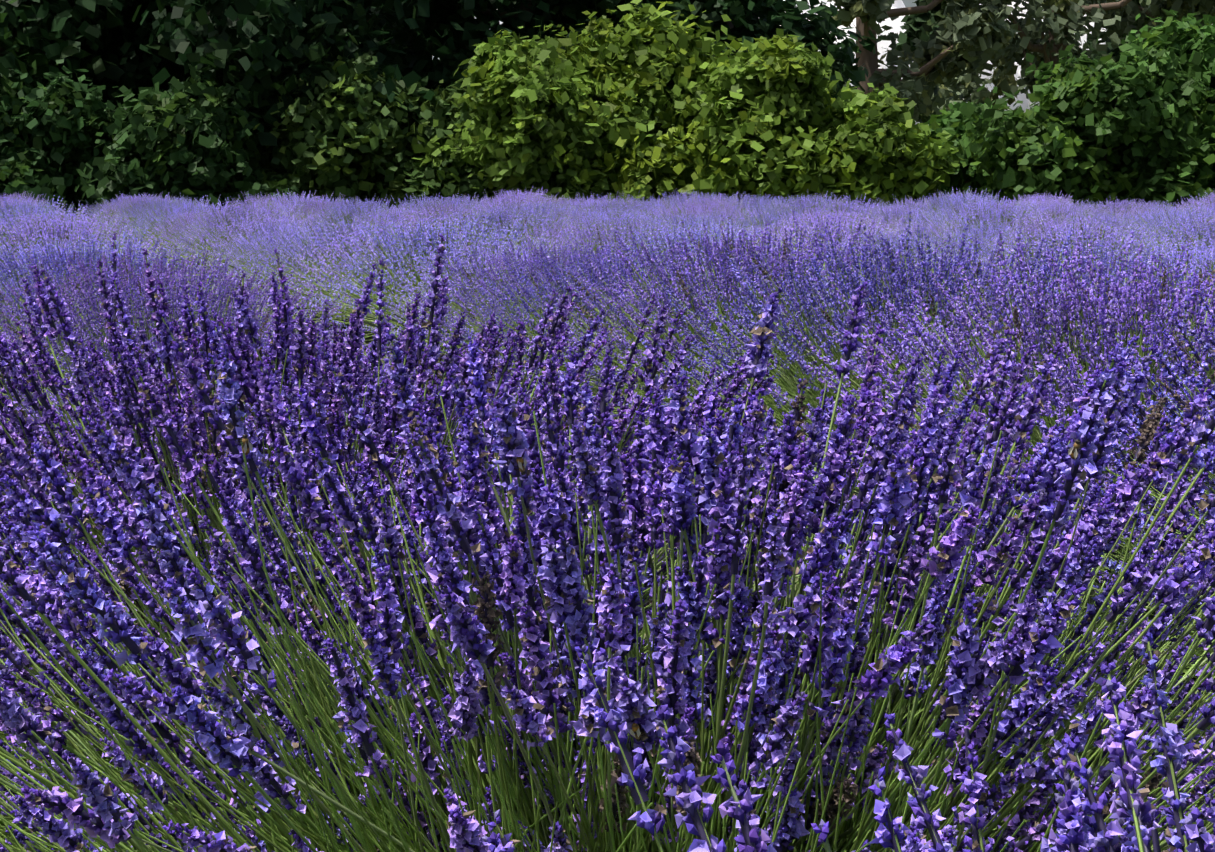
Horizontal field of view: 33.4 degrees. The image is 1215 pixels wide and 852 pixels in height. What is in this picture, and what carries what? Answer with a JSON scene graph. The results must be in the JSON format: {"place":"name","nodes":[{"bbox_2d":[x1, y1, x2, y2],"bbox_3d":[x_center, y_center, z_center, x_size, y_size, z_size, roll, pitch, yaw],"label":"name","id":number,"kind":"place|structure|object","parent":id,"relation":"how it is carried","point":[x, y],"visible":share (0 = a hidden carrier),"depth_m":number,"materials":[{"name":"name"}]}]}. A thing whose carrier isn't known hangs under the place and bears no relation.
{"place":"outdoors","nodes":[
{"label":"outdoors","id":0,"kind":"place"},
{"bbox_2d":[5,196,1214,851],"bbox_3d":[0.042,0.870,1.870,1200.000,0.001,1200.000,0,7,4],"label":"ground","id":1,"kind":"structure","parent":0,"point":[709,552],"depth_m":5.76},
{"bbox_2d":[0,195,100,223],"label":"lavender","id":2,"kind":"object","parent":1,"relation":"on","point":[20,209],"visible":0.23,"depth_m":19.10,"materials":[{"name":"purple plant"}]},
{"bbox_2d":[0,53,126,215],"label":"bush","id":3,"kind":"object","parent":1,"relation":"on","point":[49,136],"visible":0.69,"depth_m":36.05,"materials":[{"name":"green plant"}]},
{"bbox_2d":[0,201,134,248],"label":"lavender","id":4,"kind":"object","parent":1,"relation":"on","point":[49,214],"visible":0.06,"depth_m":16.85,"materials":[{"name":"purple plant"}]},
{"bbox_2d":[0,229,148,277],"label":"lavender","id":5,"kind":"object","parent":1,"relation":"on","point":[30,250],"visible":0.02,"depth_m":12.29,"materials":[{"name":"purple plant"}]},
{"bbox_2d":[1,207,173,264],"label":"lavender","id":6,"kind":"object","parent":1,"relation":"on","point":[52,217],"visible":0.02,"depth_m":14.60,"materials":[{"name":"purple plant"}]},
{"bbox_2d":[0,0,189,206],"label":"tree","id":7,"kind":"object","parent":1,"relation":"on","point":[31,28],"visible":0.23,"depth_m":37.65,"materials":[{"name":"green plant"}]},
{"bbox_2d":[0,205,201,276],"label":"lavender","id":8,"kind":"object","parent":1,"relation":"on","point":[61,232],"visible":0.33,"depth_m":13.35,"materials":[{"name":"purple plant"}]},
{"bbox_2d":[0,225,223,335],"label":"lavender","id":9,"kind":"object","parent":1,"relation":"on","point":[57,248],"visible":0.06,"depth_m":9.89,"materials":[{"name":"purple plant"}]},
{"bbox_2d":[88,192,160,227],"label":"lavender","id":10,"kind":"object","parent":1,"relation":"on","point":[116,202],"visible":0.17,"depth_m":32.71,"materials":[{"name":"purple plant"}]},
{"bbox_2d":[0,232,258,394],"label":"lavender","id":11,"kind":"object","parent":1,"relation":"on","point":[58,264],"visible":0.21,"depth_m":8.78,"materials":[{"name":"purple plant"}]},
{"bbox_2d":[97,194,169,236],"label":"lavender","id":12,"kind":"object","parent":1,"relation":"on","point":[124,206],"visible":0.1,"depth_m":30.27,"materials":[{"name":"purple plant"}]},
{"bbox_2d":[108,193,200,251],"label":"lavender","id":13,"kind":"object","parent":1,"relation":"on","point":[145,206],"visible":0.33,"depth_m":28.11,"materials":[{"name":"purple plant"}]},
{"bbox_2d":[57,65,302,216],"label":"bush","id":14,"kind":"object","parent":1,"relation":"on","point":[185,143],"visible":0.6,"depth_m":34.66,"materials":[{"name":"green plant"}]},
{"bbox_2d":[123,193,238,266],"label":"lavender","id":15,"kind":"object","parent":1,"relation":"on","point":[180,209],"visible":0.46,"depth_m":24.45,"materials":[{"name":"purple plant"}]},
{"bbox_2d":[0,240,363,424],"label":"lavender","id":16,"kind":"object","parent":1,"relation":"on","point":[124,273],"visible":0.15,"depth_m":7.63,"materials":[{"name":"purple plant"}]},
{"bbox_2d":[138,209,245,272],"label":"lavender","id":17,"kind":"object","parent":1,"relation":"on","point":[177,223],"visible":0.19,"depth_m":23.25,"materials":[{"name":"purple plant"}]},
{"bbox_2d":[0,258,390,477],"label":"lavender","id":18,"kind":"object","parent":1,"relation":"on","point":[135,305],"visible":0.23,"depth_m":6.45,"materials":[{"name":"purple plant"}]},
{"bbox_2d":[163,193,330,284],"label":"lavender","id":19,"kind":"object","parent":1,"relation":"on","point":[225,214],"visible":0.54,"depth_m":19.76,"materials":[{"name":"purple plant"}]},
{"bbox_2d":[180,209,339,292],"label":"lavender","id":20,"kind":"object","parent":1,"relation":"on","point":[252,224],"visible":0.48,"depth_m":18.61,"materials":[{"name":"purple plant"}]},
{"bbox_2d":[212,219,326,278],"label":"lavender","id":21,"kind":"object","parent":1,"relation":"on","point":[251,244],"visible":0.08,"depth_m":17.51,"materials":[{"name":"purple plant"}]},
{"bbox_2d":[32,0,509,196],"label":"tree","id":22,"kind":"object","parent":1,"relation":"on","point":[260,45],"visible":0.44,"depth_m":35.75,"materials":[{"name":"green plant"}]},
{"bbox_2d":[206,216,348,294],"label":"lavender","id":23,"kind":"object","parent":1,"relation":"on","point":[269,238],"visible":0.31,"depth_m":16.32,"materials":[{"name":"purple plant"}]},
{"bbox_2d":[246,190,332,215],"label":"lavender","id":24,"kind":"object","parent":1,"relation":"on","point":[282,200],"visible":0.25,"depth_m":30.97,"materials":[{"name":"purple plant"}]},
{"bbox_2d":[231,222,348,323],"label":"lavender","id":25,"kind":"object","parent":1,"relation":"on","point":[272,254],"visible":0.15,"depth_m":15.15,"materials":[{"name":"purple plant"}]},
{"bbox_2d":[269,192,341,220],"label":"lavender","id":26,"kind":"object","parent":1,"relation":"on","point":[297,203],"visible":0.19,"depth_m":28.59,"materials":[{"name":"purple plant"}]},
{"bbox_2d":[4,316,613,542],"bbox_3d":[-0.674,0.183,4.216,1.599,0.831,1.728,4,8,27],"label":"lavender","id":27,"kind":"object","parent":1,"relation":"on","point":[30,412],"visible":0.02,"depth_m":4.08,"materials":[{"name":"purple plant"}]},
{"bbox_2d":[280,195,347,226],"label":"lavender","id":28,"kind":"object","parent":1,"relation":"on","point":[306,208],"visible":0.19,"depth_m":27.37,"materials":[{"name":"purple plant"}]},
{"bbox_2d":[242,211,426,336],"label":"lavender","id":29,"kind":"object","parent":1,"relation":"on","point":[316,241],"visible":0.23,"depth_m":13.86,"materials":[{"name":"purple plant"}]},
{"bbox_2d":[302,195,413,230],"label":"lavender","id":30,"kind":"object","parent":1,"relation":"on","point":[352,209],"visible":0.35,"depth_m":25.06,"materials":[{"name":"purple plant"}]},
{"bbox_2d":[253,35,471,210],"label":"bush","id":31,"kind":"object","parent":1,"relation":"on","point":[323,165],"visible":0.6,"depth_m":35.66,"materials":[{"name":"green plant"}]},
{"bbox_2d":[339,203,434,234],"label":"lavender","id":32,"kind":"object","parent":1,"relation":"on","point":[390,214],"visible":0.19,"depth_m":22.75,"materials":[{"name":"purple plant"}]},
{"bbox_2d":[278,210,498,348],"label":"lavender","id":33,"kind":"object","parent":1,"relation":"on","point":[329,272],"visible":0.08,"depth_m":12.81,"materials":[{"name":"purple plant"}]},
{"bbox_2d":[285,209,583,358],"bbox_3d":[-0.926,-0.812,11.867,1.918,0.946,1.824,4,8,30],"label":"lavender","id":34,"kind":"object","parent":1,"relation":"on","point":[407,254],"visible":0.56,"depth_m":11.66,"materials":[{"name":"purple plant"}]},
{"bbox_2d":[378,80,507,203],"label":"bush","id":35,"kind":"object","parent":1,"relation":"on","point":[449,109],"visible":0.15,"depth_m":36.20,"materials":[{"name":"green plant"}]},
{"bbox_2d":[375,199,514,233],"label":"lavender","id":36,"kind":"object","parent":1,"relation":"on","point":[409,217],"visible":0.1,"depth_m":20.43,"materials":[{"name":"purple plant"}]},
{"bbox_2d":[407,193,490,212],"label":"lavender","id":37,"kind":"object","parent":1,"relation":"on","point":[455,201],"visible":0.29,"depth_m":29.24,"materials":[{"name":"purple plant"}]},
{"bbox_2d":[360,229,607,378],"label":"lavender","id":38,"kind":"object","parent":1,"relation":"on","point":[463,263],"visible":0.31,"depth_m":10.52,"materials":[{"name":"purple plant"}]},
{"bbox_2d":[0,233,1012,851],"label":"lavender","id":39,"kind":"object","parent":1,"relation":"on","point":[294,353],"visible":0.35,"depth_m":2.53,"materials":[{"name":"purple plant"}]},
{"bbox_2d":[434,199,597,248],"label":"lavender","id":40,"kind":"object","parent":1,"relation":"on","point":[502,217],"visible":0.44,"depth_m":18.07,"materials":[{"name":"purple plant"}]},
{"bbox_2d":[324,0,715,100],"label":"tree","id":41,"kind":"object","parent":1,"relation":"on","point":[424,40],"visible":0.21,"depth_m":41.82,"materials":[{"name":"green plant"}]},
{"bbox_2d":[482,188,562,205],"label":"lavender","id":42,"kind":"object","parent":1,"relation":"on","point":[516,194],"visible":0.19,"depth_m":33.41,"materials":[{"name":"purple plant"}]},
{"bbox_2d":[467,188,579,214],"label":"lavender","id":43,"kind":"object","parent":1,"relation":"on","point":[498,201],"visible":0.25,"depth_m":25.61,"materials":[{"name":"purple plant"}]},
{"bbox_2d":[393,236,656,409],"bbox_3d":[-0.146,-0.474,9.500,1.766,0.849,1.634,1,7,5],"label":"lavender","id":44,"kind":"object","parent":1,"relation":"on","point":[501,264],"visible":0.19,"depth_m":9.33,"materials":[{"name":"purple plant"}]},
{"bbox_2d":[401,24,677,203],"bbox_3d":[-1.068,-5.263,36.315,4.719,3.992,4.153,-7,10,-43],"label":"bush","id":45,"kind":"object","parent":1,"relation":"on","point":[530,127],"visible":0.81,"depth_m":35.13,"materials":[{"name":"green plant"}]},
{"bbox_2d":[504,198,586,224],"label":"lavender","id":46,"kind":"object","parent":1,"relation":"on","point":[544,207],"visible":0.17,"depth_m":24.43,"materials":[{"name":"purple plant"}]},
{"bbox_2d":[503,216,621,259],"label":"lavender","id":47,"kind":"object","parent":1,"relation":"on","point":[555,233],"visible":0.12,"depth_m":16.91,"materials":[{"name":"purple plant"}]},
{"bbox_2d":[444,233,745,453],"bbox_3d":[0.079,-0.318,8.217,1.690,0.930,1.777,3,8,24],"label":"lavender","id":48,"kind":"object","parent":1,"relation":"on","point":[588,269],"visible":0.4,"depth_m":8.06,"materials":[{"name":"purple plant"}]},
{"bbox_2d":[550,204,655,231],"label":"lavender","id":49,"kind":"object","parent":1,"relation":"on","point":[618,213],"visible":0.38,"depth_m":22.21,"materials":[{"name":"purple plant"}]},
{"bbox_2d":[0,282,1214,851],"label":"lavender","id":50,"kind":"object","parent":1,"relation":"on","point":[470,728],"visible":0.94,"depth_m":1.58,"materials":[{"name":"purple plant"}]},
{"bbox_2d":[574,196,651,217],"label":"lavender","id":51,"kind":"object","parent":1,"relation":"on","point":[611,206],"visible":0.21,"depth_m":28.81,"materials":[{"name":"purple plant"}]},
{"bbox_2d":[531,209,699,266],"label":"lavender","id":52,"kind":"object","parent":1,"relation":"on","point":[603,239],"visible":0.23,"depth_m":14.55,"materials":[{"name":"purple plant"}]},
{"bbox_2d":[596,195,674,220],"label":"lavender","id":53,"kind":"object","parent":1,"relation":"on","point":[627,207],"visible":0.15,"depth_m":27.52,"materials":[{"name":"purple plant"}]},
{"bbox_2d":[614,197,704,223],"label":"lavender","id":54,"kind":"object","parent":1,"relation":"on","point":[650,208],"visible":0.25,"depth_m":26.30,"materials":[{"name":"purple plant"}]},
{"bbox_2d":[567,0,764,202],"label":"bush","id":55,"kind":"object","parent":1,"relation":"on","point":[655,46],"visible":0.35,"depth_m":36.17,"materials":[{"name":"green plant"}]},
{"bbox_2d":[640,187,724,208],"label":"lavender","id":56,"kind":"object","parent":1,"relation":"on","point":[701,195],"visible":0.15,"depth_m":31.65,"materials":[{"name":"purple plant"}]},
{"bbox_2d":[594,217,803,274],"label":"lavender","id":57,"kind":"object","parent":1,"relation":"on","point":[698,236],"visible":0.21,"depth_m":13.41,"materials":[{"name":"purple plant"}]},
{"bbox_2d":[649,208,757,245],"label":"lavender","id":58,"kind":"object","parent":1,"relation":"on","point":[700,219],"visible":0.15,"depth_m":19.88,"materials":[{"name":"purple plant"}]},
{"bbox_2d":[651,193,765,223],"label":"lavender","id":59,"kind":"object","parent":1,"relation":"on","point":[715,204],"visible":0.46,"depth_m":25.20,"materials":[{"name":"purple plant"}]},
{"bbox_2d":[552,0,883,179],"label":"tree","id":60,"kind":"object","parent":1,"relation":"on","point":[751,20],"visible":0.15,"depth_m":42.42,"materials":[{"name":"green plant"}]},
{"bbox_2d":[692,205,774,232],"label":"lavender","id":61,"kind":"object","parent":1,"relation":"on","point":[737,214],"visible":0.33,"depth_m":23.95,"materials":[{"name":"purple plant"}]},
{"bbox_2d":[711,190,789,217],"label":"lavender","id":62,"kind":"object","parent":1,"relation":"on","point":[753,201],"visible":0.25,"depth_m":29.29,"materials":[{"name":"purple plant"}]},
{"bbox_2d":[620,28,896,207],"bbox_3d":[2.957,-5.166,36.078,4.882,3.861,4.747,4,8,27],"label":"bush","id":63,"kind":"object","parent":1,"relation":"on","point":[768,101],"visible":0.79,"depth_m":35.35,"materials":[{"name":"green plant"}]},
{"bbox_2d":[508,210,1019,470],"bbox_3d":[0.500,-0.246,7.063,2.074,0.997,1.918,6,9,40],"label":"lavender","id":64,"kind":"object","parent":1,"relation":"on","point":[725,282],"visible":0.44,"depth_m":6.89,"materials":[{"name":"purple plant"}]},
{"bbox_2d":[731,204,827,234],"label":"lavender","id":65,"kind":"object","parent":1,"relation":"on","point":[760,220],"visible":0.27,"depth_m":22.94,"materials":[{"name":"purple plant"}]},
{"bbox_2d":[754,191,857,219],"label":"lavender","id":66,"kind":"object","parent":1,"relation":"on","point":[803,203],"visible":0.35,"depth_m":27.01,"materials":[{"name":"purple plant"}]},
{"bbox_2d":[761,208,871,234],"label":"lavender","id":67,"kind":"object","parent":1,"relation":"on","point":[805,217],"visible":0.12,"depth_m":21.73,"materials":[{"name":"purple plant"}]},
{"bbox_2d":[756,206,913,257],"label":"lavender","id":68,"kind":"object","parent":1,"relation":"on","point":[846,231],"visible":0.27,"depth_m":16.33,"materials":[{"name":"purple plant"}]},
{"bbox_2d":[482,631,1214,851],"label":"lavender","id":69,"kind":"object","parent":1,"relation":"on","point":[1100,835],"visible":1,"depth_m":0.97,"materials":[{"name":"purple plant"}]},
{"bbox_2d":[798,193,905,225],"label":"lavender","id":70,"kind":"object","parent":1,"relation":"on","point":[847,207],"visible":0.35,"depth_m":25.64,"materials":[{"name":"purple plant"}]},
{"bbox_2d":[799,80,965,208],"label":"bush","id":71,"kind":"object","parent":1,"relation":"on","point":[899,134],"visible":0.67,"depth_m":35.18,"materials":[{"name":"green plant"}]},
{"bbox_2d":[848,202,946,232],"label":"lavender","id":72,"kind":"object","parent":1,"relation":"on","point":[892,213],"visible":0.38,"depth_m":24.58,"materials":[{"name":"purple plant"}]},
{"bbox_2d":[592,212,1210,554],"bbox_3d":[0.933,-0.087,5.889,2.016,1.054,1.916,-1,7,-9],"label":"lavender","id":73,"kind":"object","parent":1,"relation":"on","point":[897,290],"visible":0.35,"depth_m":5.72,"materials":[{"name":"purple plant"}]},
{"bbox_2d":[836,225,973,269],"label":"lavender","id":74,"kind":"object","parent":1,"relation":"on","point":[912,243],"visible":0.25,"depth_m":15.08,"materials":[{"name":"purple plant"}]},
{"bbox_2d":[884,193,944,219],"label":"lavender","id":75,"kind":"object","parent":1,"relation":"on","point":[899,204],"visible":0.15,"depth_m":28.64,"materials":[{"name":"purple plant"}]},
{"bbox_2d":[868,219,966,254],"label":"lavender","id":76,"kind":"object","parent":1,"relation":"on","point":[926,230],"visible":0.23,"depth_m":19.42,"materials":[{"name":"purple plant"}]},
{"bbox_2d":[827,0,1021,122],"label":"tree","id":77,"kind":"object","parent":1,"relation":"on","point":[974,39],"visible":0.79,"depth_m":55.83,"materials":[{"name":"green plant"}]},
{"bbox_2d":[894,0,969,199],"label":"tree","id":78,"kind":"object","parent":1,"relation":"on","point":[912,26],"visible":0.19,"depth_m":73.90,"materials":[{"name":"green plant"}]},
{"bbox_2d":[898,205,975,233],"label":"lavender","id":79,"kind":"object","parent":1,"relation":"on","point":[942,216],"visible":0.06,"depth_m":23.49,"materials":[{"name":"purple plant"}]},
{"bbox_2d":[908,190,997,220],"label":"lavender","id":80,"kind":"object","parent":1,"relation":"on","point":[946,203],"visible":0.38,"depth_m":27.51,"materials":[{"name":"purple plant"}]},
{"bbox_2d":[898,86,1012,205],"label":"bush","id":81,"kind":"object","parent":1,"relation":"on","point":[946,119],"visible":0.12,"depth_m":37.45,"materials":[{"name":"green plant"}]},
{"bbox_2d":[707,231,1214,750],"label":"lavender","id":82,"kind":"object","parent":1,"relation":"on","point":[1089,337],"visible":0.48,"depth_m":4.45,"materials":[{"name":"purple plant"}]},
{"bbox_2d":[913,232,1026,275],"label":"lavender","id":83,"kind":"object","parent":1,"relation":"on","point":[982,247],"visible":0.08,"depth_m":14.05,"materials":[{"name":"purple plant"}]},
{"bbox_2d":[920,216,1027,258],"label":"lavender","id":84,"kind":"object","parent":1,"relation":"on","point":[978,235],"visible":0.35,"depth_m":18.21,"materials":[{"name":"purple plant"}]},
{"bbox_2d":[922,191,1058,249],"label":"lavender","id":85,"kind":"object","parent":1,"relation":"on","point":[993,213],"visible":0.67,"depth_m":22.18,"materials":[{"name":"purple plant"}]},
{"bbox_2d":[1007,191,1086,206],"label":"lavender","id":86,"kind":"object","parent":1,"relation":"on","point":[1038,198],"visible":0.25,"depth_m":33.38,"materials":[{"name":"purple plant"}]},
{"bbox_2d":[1011,196,1100,226],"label":"lavender","id":87,"kind":"object","parent":1,"relation":"on","point":[1056,207],"visible":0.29,"depth_m":25.18,"materials":[{"name":"purple plant"}]},
{"bbox_2d":[979,210,1134,251],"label":"lavender","id":88,"kind":"object","parent":1,"relation":"on","point":[1033,231],"visible":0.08,"depth_m":17.07,"materials":[{"name":"purple plant"}]},
{"bbox_2d":[931,0,1193,112],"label":"tree","id":89,"kind":"object","parent":1,"relation":"on","point":[1061,22],"visible":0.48,"depth_m":59.65,"materials":[{"name":"green plant"}]},
{"bbox_2d":[930,26,1214,209],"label":"bush","id":90,"kind":"object","parent":1,"relation":"on","point":[1052,142],"visible":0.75,"depth_m":35.18,"materials":[{"name":"green plant"}]},
{"bbox_2d":[970,211,1180,271],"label":"lavender","id":91,"kind":"object","parent":1,"relation":"on","point":[1108,245],"visible":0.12,"depth_m":12.86,"materials":[{"name":"purple plant"}]},
{"bbox_2d":[975,291,1214,755],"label":"lavender","id":92,"kind":"object","parent":1,"relation":"on","point":[1139,412],"visible":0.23,"depth_m":3.69,"materials":[{"name":"purple plant"}]},
{"bbox_2d":[984,238,1214,339],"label":"lavender","id":93,"kind":"object","parent":1,"relation":"on","point":[1102,260],"visible":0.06,"depth_m":8.78,"materials":[{"name":"purple plant"}]},
{"bbox_2d":[1061,211,1149,245],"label":"lavender","id":94,"kind":"object","parent":1,"relation":"on","point":[1116,223],"visible":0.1,"depth_m":19.89,"materials":[{"name":"purple plant"}]},
{"bbox_2d":[1090,197,1155,216],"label":"lavender","id":95,"kind":"object","parent":1,"relation":"on","point":[1113,205],"visible":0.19,"depth_m":31.08,"materials":[{"name":"purple plant"}]},
{"bbox_2d":[1075,0,1214,60],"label":"tree","id":96,"kind":"object","parent":1,"relation":"on","point":[1130,11],"visible":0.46,"depth_m":61.32,"materials":[{"name":"green plant"}]},
{"bbox_2d":[1077,0,1212,70],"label":"tree","id":97,"kind":"object","parent":1,"relation":"on","point":[1116,54],"depth_m":74.43,"materials":[{"name":"green plant"}]},
{"bbox_2d":[1076,228,1214,316],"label":"lavender","id":98,"kind":"object","parent":1,"relation":"on","point":[1198,259],"visible":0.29,"depth_m":11.70,"materials":[{"name":"purple plant"}]},
{"bbox_2d":[1100,9,1214,202],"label":"bush","id":99,"kind":"object","parent":1,"relation":"on","point":[1193,37],"visible":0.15,"depth_m":36.11,"materials":[{"name":"green plant"}]},
{"bbox_2d":[1122,202,1214,243],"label":"lavender","id":100,"kind":"object","parent":1,"relation":"on","point":[1171,215],"visible":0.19,"depth_m":18.81,"materials":[{"name":"purple plant"}]},
{"bbox_2d":[1134,212,1214,258],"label":"lavender","id":101,"kind":"object","parent":1,"relation":"on","point":[1199,229],"visible":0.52,"depth_m":14.70,"materials":[{"name":"purple plant"}]},
{"bbox_2d":[432,0,1105,124],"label":"sky","id":102,"kind":"structure","parent":0,"point":[896,24],"depth_m":673.69,"materials":[{"name":"white"}]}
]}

